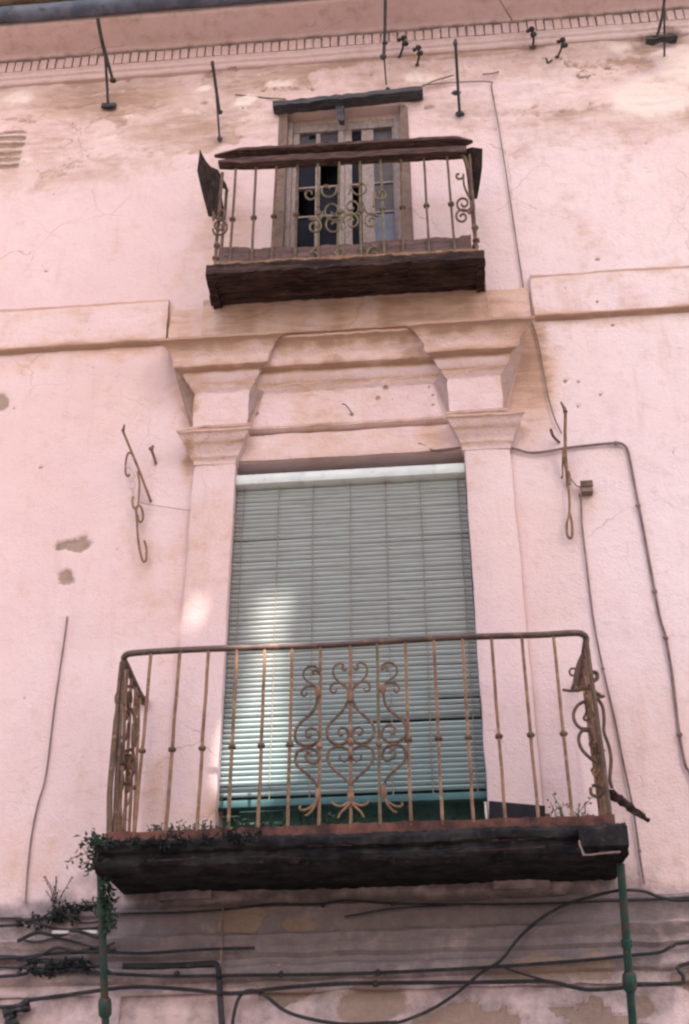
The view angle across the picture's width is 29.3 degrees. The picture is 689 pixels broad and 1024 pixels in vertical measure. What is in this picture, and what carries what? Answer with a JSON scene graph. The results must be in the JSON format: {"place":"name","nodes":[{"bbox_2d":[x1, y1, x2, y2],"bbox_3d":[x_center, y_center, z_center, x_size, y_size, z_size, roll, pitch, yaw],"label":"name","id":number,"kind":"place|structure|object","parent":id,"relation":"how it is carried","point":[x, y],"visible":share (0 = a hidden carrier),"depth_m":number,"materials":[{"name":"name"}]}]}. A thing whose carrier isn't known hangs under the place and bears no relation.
{"place":"outdoors","nodes":[
{"label":"outdoors","id":0,"kind":"place"},
{"label":"street","id":1,"kind":"structure","parent":0,"visible":0},
{"bbox_2d":[0,0,688,1023],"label":"house","id":2,"kind":"structure","parent":1,"relation":"on","point":[106,240],"depth_m":8.93,"materials":[{"name":"pink paint"}]},
{"bbox_2d":[2,1001,30,1023],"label":"cable clamp","id":3,"kind":"object","parent":2,"relation":"attached to","point":[10,1016],"visible":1,"depth_m":6.86,"materials":[{"name":"grey metal"}]},
{"bbox_2d":[25,616,67,903],"bbox_3d":[-1.756,1.405,7.778,0.045,1.826,0.009,-3,-35,4],"label":"wire","id":4,"kind":"object","parent":2,"relation":"attached to","point":[47,762],"visible":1,"depth_m":7.72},
{"bbox_2d":[16,899,97,931],"bbox_3d":[-1.554,2.168,7.144,0.480,0.214,0.218,-3,-35,4],"label":"weed clump","id":5,"kind":"object","parent":2,"relation":"on","point":[58,916],"visible":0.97,"depth_m":7.13,"materials":[{"name":"green plant"}]},
{"bbox_2d":[0,919,114,930],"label":"cable","id":6,"kind":"object","parent":2,"relation":"attached to","point":[43,925],"visible":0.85,"depth_m":7.08,"materials":[{"name":"black rubber"}]},
{"bbox_2d":[0,910,114,923],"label":"cable","id":7,"kind":"object","parent":2,"relation":"attached to","point":[20,919],"visible":0.81,"depth_m":7.09,"materials":[{"name":"black rubber"}]},
{"bbox_2d":[17,930,98,942],"bbox_3d":[-1.523,2.260,7.033,0.449,0.060,0.034,-3,-35,4],"label":"cable","id":8,"kind":"object","parent":2,"relation":"attached to","point":[49,934],"visible":0.98,"depth_m":7.03,"materials":[{"name":"black rubber"}]},
{"bbox_2d":[52,930,97,934],"bbox_3d":[-1.437,2.242,7.038,0.245,0.026,0.024,-3,-35,4],"label":"white batten","id":9,"kind":"object","parent":8,"relation":"on","point":[65,931],"visible":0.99,"depth_m":7.03,"materials":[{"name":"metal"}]},
{"bbox_2d":[0,946,115,960],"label":"cable","id":10,"kind":"object","parent":2,"relation":"attached to","point":[61,948],"visible":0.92,"depth_m":6.99,"materials":[{"name":"black rubber"}]},
{"bbox_2d":[0,966,115,974],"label":"cable","id":11,"kind":"object","parent":2,"relation":"attached to","point":[19,972],"visible":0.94,"depth_m":6.94,"materials":[{"name":"black rubber"}]},
{"bbox_2d":[17,956,99,969],"bbox_3d":[-1.504,2.380,6.958,0.444,0.068,0.048,-3,-35,4],"label":"cable","id":12,"kind":"object","parent":2,"relation":"attached to","point":[94,964],"visible":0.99,"depth_m":6.95,"materials":[{"name":"black rubber"}]},
{"bbox_2d":[43,876,73,904],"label":"weed clump","id":13,"kind":"object","parent":2,"relation":"on","point":[54,900],"visible":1,"depth_m":7.24,"materials":[{"name":"plant"}]},
{"bbox_2d":[22,955,99,979],"bbox_3d":[-1.481,2.410,6.986,0.414,0.142,0.215,-3,-35,4],"label":"weed clump","id":14,"kind":"object","parent":2,"relation":"hanging from","point":[81,965],"visible":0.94,"depth_m":6.94,"materials":[{"name":"green plant"}]},
{"bbox_2d":[23,937,114,948],"bbox_3d":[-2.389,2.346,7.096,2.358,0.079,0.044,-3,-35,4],"label":"cable","id":15,"kind":"object","parent":2,"relation":"attached to","point":[66,939],"visible":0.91,"depth_m":7.03,"materials":[{"name":"black rubber"}]},
{"bbox_2d":[96,875,111,1023],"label":"balcony strut","id":16,"kind":"object","parent":2,"relation":"attached to","point":[104,1007],"visible":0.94,"depth_m":6.75,"materials":[{"name":"green metal"}]},
{"bbox_2d":[96,18,116,109],"bbox_3d":[-2.022,-3.785,11.136,0.138,0.506,0.565,-3,-35,4],"label":"cable bracket","id":17,"kind":"object","parent":2,"relation":"attached to","point":[107,105],"visible":1,"depth_m":11.20,"materials":[{"name":"metal"}]},
{"bbox_2d":[0,946,254,959],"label":"cable","id":18,"kind":"object","parent":2,"relation":"attached to","point":[140,953],"visible":0.95,"depth_m":6.96,"materials":[{"name":"black rubber"}]},
{"bbox_2d":[121,424,151,562],"bbox_3d":[-1.412,-0.102,8.725,0.286,1.022,0.142,20,-40,-26],"label":"wall bracket","id":19,"kind":"object","parent":2,"relation":"attached to","point":[138,500],"depth_m":8.77,"materials":[{"name":"metal"}]},
{"bbox_2d":[149,445,156,464],"bbox_3d":[-1.301,-0.385,8.957,0.043,0.112,0.098,-8,-36,11],"label":"nail","id":20,"kind":"object","parent":2,"relation":"attached to","point":[151,448],"visible":1,"depth_m":8.95,"materials":[{"name":"metal"}]},
{"bbox_2d":[122,960,224,1023],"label":"conduit","id":21,"kind":"object","parent":2,"relation":"attached to","point":[219,982],"visible":1,"depth_m":6.93,"materials":[{"name":"grey metal"}]},
{"bbox_2d":[140,502,236,515],"bbox_3d":[-1.029,-0.019,8.681,0.662,0.158,0.005,-3,-35,4],"label":"wire","id":22,"kind":"object","parent":2,"relation":"attached to","point":[171,507],"visible":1,"depth_m":8.70,"materials":[{"name":"grey metal"}]},
{"bbox_2d":[211,61,222,140],"bbox_3d":[-1.047,-3.380,10.849,0.058,0.562,0.399,-5,-35,7],"label":"cable bracket","id":23,"kind":"object","parent":2,"relation":"attached to","point":[219,112],"visible":1,"depth_m":10.86,"materials":[{"name":"metal"}]},
{"bbox_2d":[220,905,223,967],"bbox_3d":[-0.647,2.242,6.976,0.017,0.324,0.011,-3,-35,4],"label":"conduit","id":24,"kind":"object","parent":2,"relation":"attached to","point":[221,944],"visible":1,"depth_m":6.97,"materials":[{"name":"metal"}]},
{"bbox_2d":[235,94,285,99],"bbox_3d":[-0.708,-3.489,11.085,0.435,0.121,0.011,-3,-35,4],"label":"wire","id":25,"kind":"object","parent":2,"relation":"attached to","point":[262,97],"visible":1,"depth_m":11.07,"materials":[{"name":"grey metal"}]},
{"bbox_2d":[231,989,397,1023],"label":"cable","id":26,"kind":"object","parent":2,"relation":"attached to","point":[273,1002],"visible":1,"depth_m":6.73,"materials":[{"name":"black rubber"}]},
{"bbox_2d":[197,136,488,335],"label":"balcony","id":27,"kind":"structure","parent":2,"relation":"attached to","point":[383,284],"depth_m":9.53,"materials":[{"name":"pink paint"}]},
{"bbox_2d":[274,107,413,246],"bbox_3d":[0.006,-2.387,10.463,1.067,2.309,0.345,-3,-35,4],"label":"door","id":28,"kind":"structure","parent":2,"relation":"in","point":[392,126],"depth_m":10.53,"materials":[{"name":"paint"}]},
{"bbox_2d":[0,961,688,1008],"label":"cable","id":29,"kind":"object","parent":2,"relation":"attached to","point":[375,983],"visible":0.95,"depth_m":6.78,"materials":[{"name":"black rubber"}]},
{"bbox_2d":[0,940,688,977],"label":"cable","id":30,"kind":"object","parent":2,"relation":"attached to","point":[280,974],"visible":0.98,"depth_m":6.80,"materials":[{"name":"black rubber"}]},
{"bbox_2d":[272,86,422,125],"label":"lintel beam","id":31,"kind":"structure","parent":2,"relation":"attached to","point":[339,103],"depth_m":10.89,"materials":[{"name":"wood"}]},
{"bbox_2d":[218,463,487,811],"bbox_3d":[0.040,0.696,8.146,1.549,2.345,0.102,-3,-35,4],"label":"roller blind","id":32,"kind":"object","parent":2,"relation":"attached to","point":[383,481],"visible":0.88,"depth_m":8.18,"materials":[{"name":"plastic"}]},
{"bbox_2d":[222,483,487,827],"bbox_3d":[0.055,0.921,8.202,1.535,2.830,0.070,-3,-35,4],"label":"balcony door","id":33,"kind":"structure","parent":2,"relation":"in","point":[452,811],"depth_m":7.92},
{"bbox_2d":[93,630,628,893],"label":"balcony","id":34,"kind":"structure","parent":2,"relation":"attached to","point":[415,853],"depth_m":6.84,"materials":[{"name":"brown metal"}]},
{"bbox_2d":[64,828,107,876],"bbox_3d":[-1.261,1.737,6.811,0.363,0.300,0.215,29,-44,-35],"label":"weed clump","id":35,"kind":"object","parent":34,"relation":"on","point":[94,839],"visible":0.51,"depth_m":6.74,"materials":[{"name":"green plant"}]},
{"bbox_2d":[86,874,120,935],"bbox_3d":[-1.219,2.012,6.783,0.168,0.301,0.195,-21,-40,27],"label":"weed clump","id":36,"kind":"object","parent":34,"relation":"hanging from","point":[105,899],"visible":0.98,"depth_m":6.76,"materials":[{"name":"green plant"}]},
{"bbox_2d":[100,824,264,851],"bbox_3d":[-0.813,1.657,6.701,0.842,0.128,0.158,-3,-35,4],"label":"weed clump","id":37,"kind":"object","parent":34,"relation":"on","point":[235,836],"visible":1,"depth_m":6.68,"materials":[{"name":"green plant"}]},
{"bbox_2d":[146,819,242,835],"bbox_3d":[-0.774,1.645,6.803,0.508,0.116,0.143,-3,-35,4],"label":"weed clump","id":38,"kind":"object","parent":34,"relation":"on","point":[203,825],"visible":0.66,"depth_m":6.81,"materials":[{"name":"green plant"}]},
{"bbox_2d":[230,809,339,827],"bbox_3d":[-0.256,1.632,6.832,0.688,0.168,0.220,-3,-35,4],"label":"weed clump","id":39,"kind":"object","parent":34,"relation":"on","point":[262,824],"visible":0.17,"depth_m":6.83,"materials":[{"name":"green plant"}]},
{"bbox_2d":[484,801,544,818],"bbox_3d":[0.887,1.615,6.867,0.311,0.157,0.222,-3,-35,4],"label":"planter box","id":40,"kind":"object","parent":34,"relation":"on","point":[516,810],"visible":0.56,"depth_m":6.79,"materials":[{"name":"black plastic"}]},
{"bbox_2d":[545,791,596,816],"bbox_3d":[1.162,1.538,6.782,0.282,0.204,0.156,-3,-35,4],"label":"weed clump","id":41,"kind":"object","parent":34,"relation":"on","point":[561,810],"visible":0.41,"depth_m":6.79,"materials":[{"name":"green plant"}]},
{"bbox_2d":[565,801,594,815],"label":"weed clump","id":42,"kind":"object","parent":34,"relation":"on","point":[568,806],"visible":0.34,"depth_m":6.73,"materials":[{"name":"grey plant"}]},
{"bbox_2d":[609,789,649,821],"bbox_3d":[1.447,1.498,6.728,0.055,0.253,0.254,24,-42,-30],"label":"broken stick","id":43,"kind":"object","parent":34,"relation":"attached to","point":[622,801],"visible":0.92,"depth_m":6.71,"materials":[{"name":"black wood"}]},
{"bbox_2d":[380,0,389,88],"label":"cable bracket","id":44,"kind":"object","parent":2,"relation":"attached to","point":[383,54],"visible":0.87,"depth_m":11.00,"materials":[{"name":"metal"}]},
{"bbox_2d":[112,896,688,914],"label":"cable","id":45,"kind":"object","parent":2,"relation":"attached to","point":[322,905],"visible":0.97,"depth_m":7.02,"materials":[{"name":"black rubber"}]},
{"bbox_2d":[344,904,460,916],"bbox_3d":[0.308,2.110,6.982,0.621,0.053,0.009,-3,-35,4],"label":"cable","id":46,"kind":"object","parent":2,"relation":"attached to","point":[401,908],"visible":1,"depth_m":6.99,"materials":[{"name":"black rubber"}]},
{"bbox_2d":[397,35,408,57],"bbox_3d":[0.477,-3.958,11.211,0.091,0.097,0.183,17,-38,-22],"label":"insulator","id":47,"kind":"object","parent":2,"relation":"attached to","point":[402,38],"visible":1,"depth_m":11.17,"materials":[{"name":"metal"}]},
{"bbox_2d":[412,45,422,65],"bbox_3d":[0.620,-3.847,11.124,0.090,0.083,0.182,-3,-35,4],"label":"insulator","id":48,"kind":"object","parent":2,"relation":"attached to","point":[419,51],"visible":1,"depth_m":11.08,"materials":[{"name":"metal"}]},
{"bbox_2d":[422,75,453,86],"bbox_3d":[0.776,-3.592,10.995,0.273,0.129,0.011,-3,-35,4],"label":"wire","id":49,"kind":"object","parent":2,"relation":"attached to","point":[437,79],"visible":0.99,"depth_m":11.00,"materials":[{"name":"grey metal"}]},
{"bbox_2d":[451,39,464,116],"bbox_3d":[0.898,-3.518,10.711,0.097,0.461,0.437,-6,-35,8],"label":"cable bracket","id":50,"kind":"object","parent":2,"relation":"attached to","point":[459,112],"visible":1,"depth_m":10.72,"materials":[{"name":"metal"}]},
{"bbox_2d":[423,81,561,433],"bbox_3d":[1.050,-2.045,9.892,0.794,3.773,0.010,-3,-35,4],"label":"wire","id":51,"kind":"object","parent":2,"relation":"attached to","point":[491,82],"visible":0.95,"depth_m":9.95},
{"bbox_2d":[499,0,512,20],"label":"wire","id":52,"kind":"object","parent":2,"relation":"attached to","point":[506,10],"visible":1,"depth_m":11.04,"materials":[{"name":"grey metal"}]},
{"bbox_2d":[499,964,544,981],"bbox_3d":[0.904,2.352,6.734,0.232,0.093,0.012,-3,-35,4],"label":"cable","id":53,"kind":"object","parent":2,"relation":"attached to","point":[524,974],"visible":1,"depth_m":6.73,"materials":[{"name":"black rubber"}]},
{"bbox_2d":[526,26,536,48],"bbox_3d":[1.577,-4.001,11.129,0.094,0.089,0.180,-3,-35,4],"label":"insulator","id":54,"kind":"object","parent":2,"relation":"attached to","point":[532,33],"visible":1,"depth_m":11.09,"materials":[{"name":"metal"}]},
{"bbox_2d":[398,888,688,1023],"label":"cable","id":55,"kind":"object","parent":2,"relation":"attached to","point":[504,956],"visible":0.97,"depth_m":6.76,"materials":[{"name":"black rubber"}]},
{"bbox_2d":[418,441,688,773],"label":"cable","id":56,"kind":"object","parent":2,"relation":"attached to","point":[665,636],"visible":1,"depth_m":8.18,"materials":[{"name":"black rubber"}]},
{"bbox_2d":[549,429,560,442],"bbox_3d":[1.391,-0.504,8.741,0.025,0.074,0.104,-27,-43,33],"label":"nail","id":57,"kind":"object","parent":2,"relation":"attached to","point":[553,436],"visible":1,"depth_m":8.73,"materials":[{"name":"metal"}]},
{"bbox_2d":[555,37,567,57],"bbox_3d":[1.792,-3.873,11.011,0.092,0.084,0.179,17,-38,-22],"label":"insulator","id":58,"kind":"object","parent":2,"relation":"attached to","point":[564,44],"visible":1,"depth_m":10.97,"materials":[{"name":"metal"}]},
{"bbox_2d":[560,402,573,539],"bbox_3d":[1.437,-0.265,8.484,0.074,0.978,0.216,6,-36,-8],"label":"wall bracket","id":59,"kind":"object","parent":2,"relation":"attached to","point":[565,463],"depth_m":8.55,"materials":[{"name":"metal"}]},
{"bbox_2d":[580,480,592,496],"bbox_3d":[1.557,-0.148,8.489,0.079,0.081,0.079,-3,-35,4],"label":"junction box","id":60,"kind":"object","parent":2,"relation":"attached to","point":[586,488],"visible":1,"depth_m":8.46,"materials":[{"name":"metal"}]},
{"bbox_2d":[578,493,644,883],"bbox_3d":[1.545,0.927,7.745,0.106,2.563,0.019,-3,-35,4],"label":"cable","id":61,"kind":"object","parent":2,"relation":"attached to","point":[628,786],"visible":0.89,"depth_m":7.66,"materials":[{"name":"grey rubber"}]},
{"bbox_2d":[616,863,636,1023],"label":"balcony strut","id":62,"kind":"object","parent":2,"relation":"attached to","point":[629,981],"visible":1,"depth_m":6.52,"materials":[{"name":"green metal"}]},
{"bbox_2d":[645,0,677,56],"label":"cable bracket","id":63,"kind":"object","parent":2,"relation":"attached to","point":[664,38],"visible":1,"depth_m":10.81,"materials":[{"name":"metal"}]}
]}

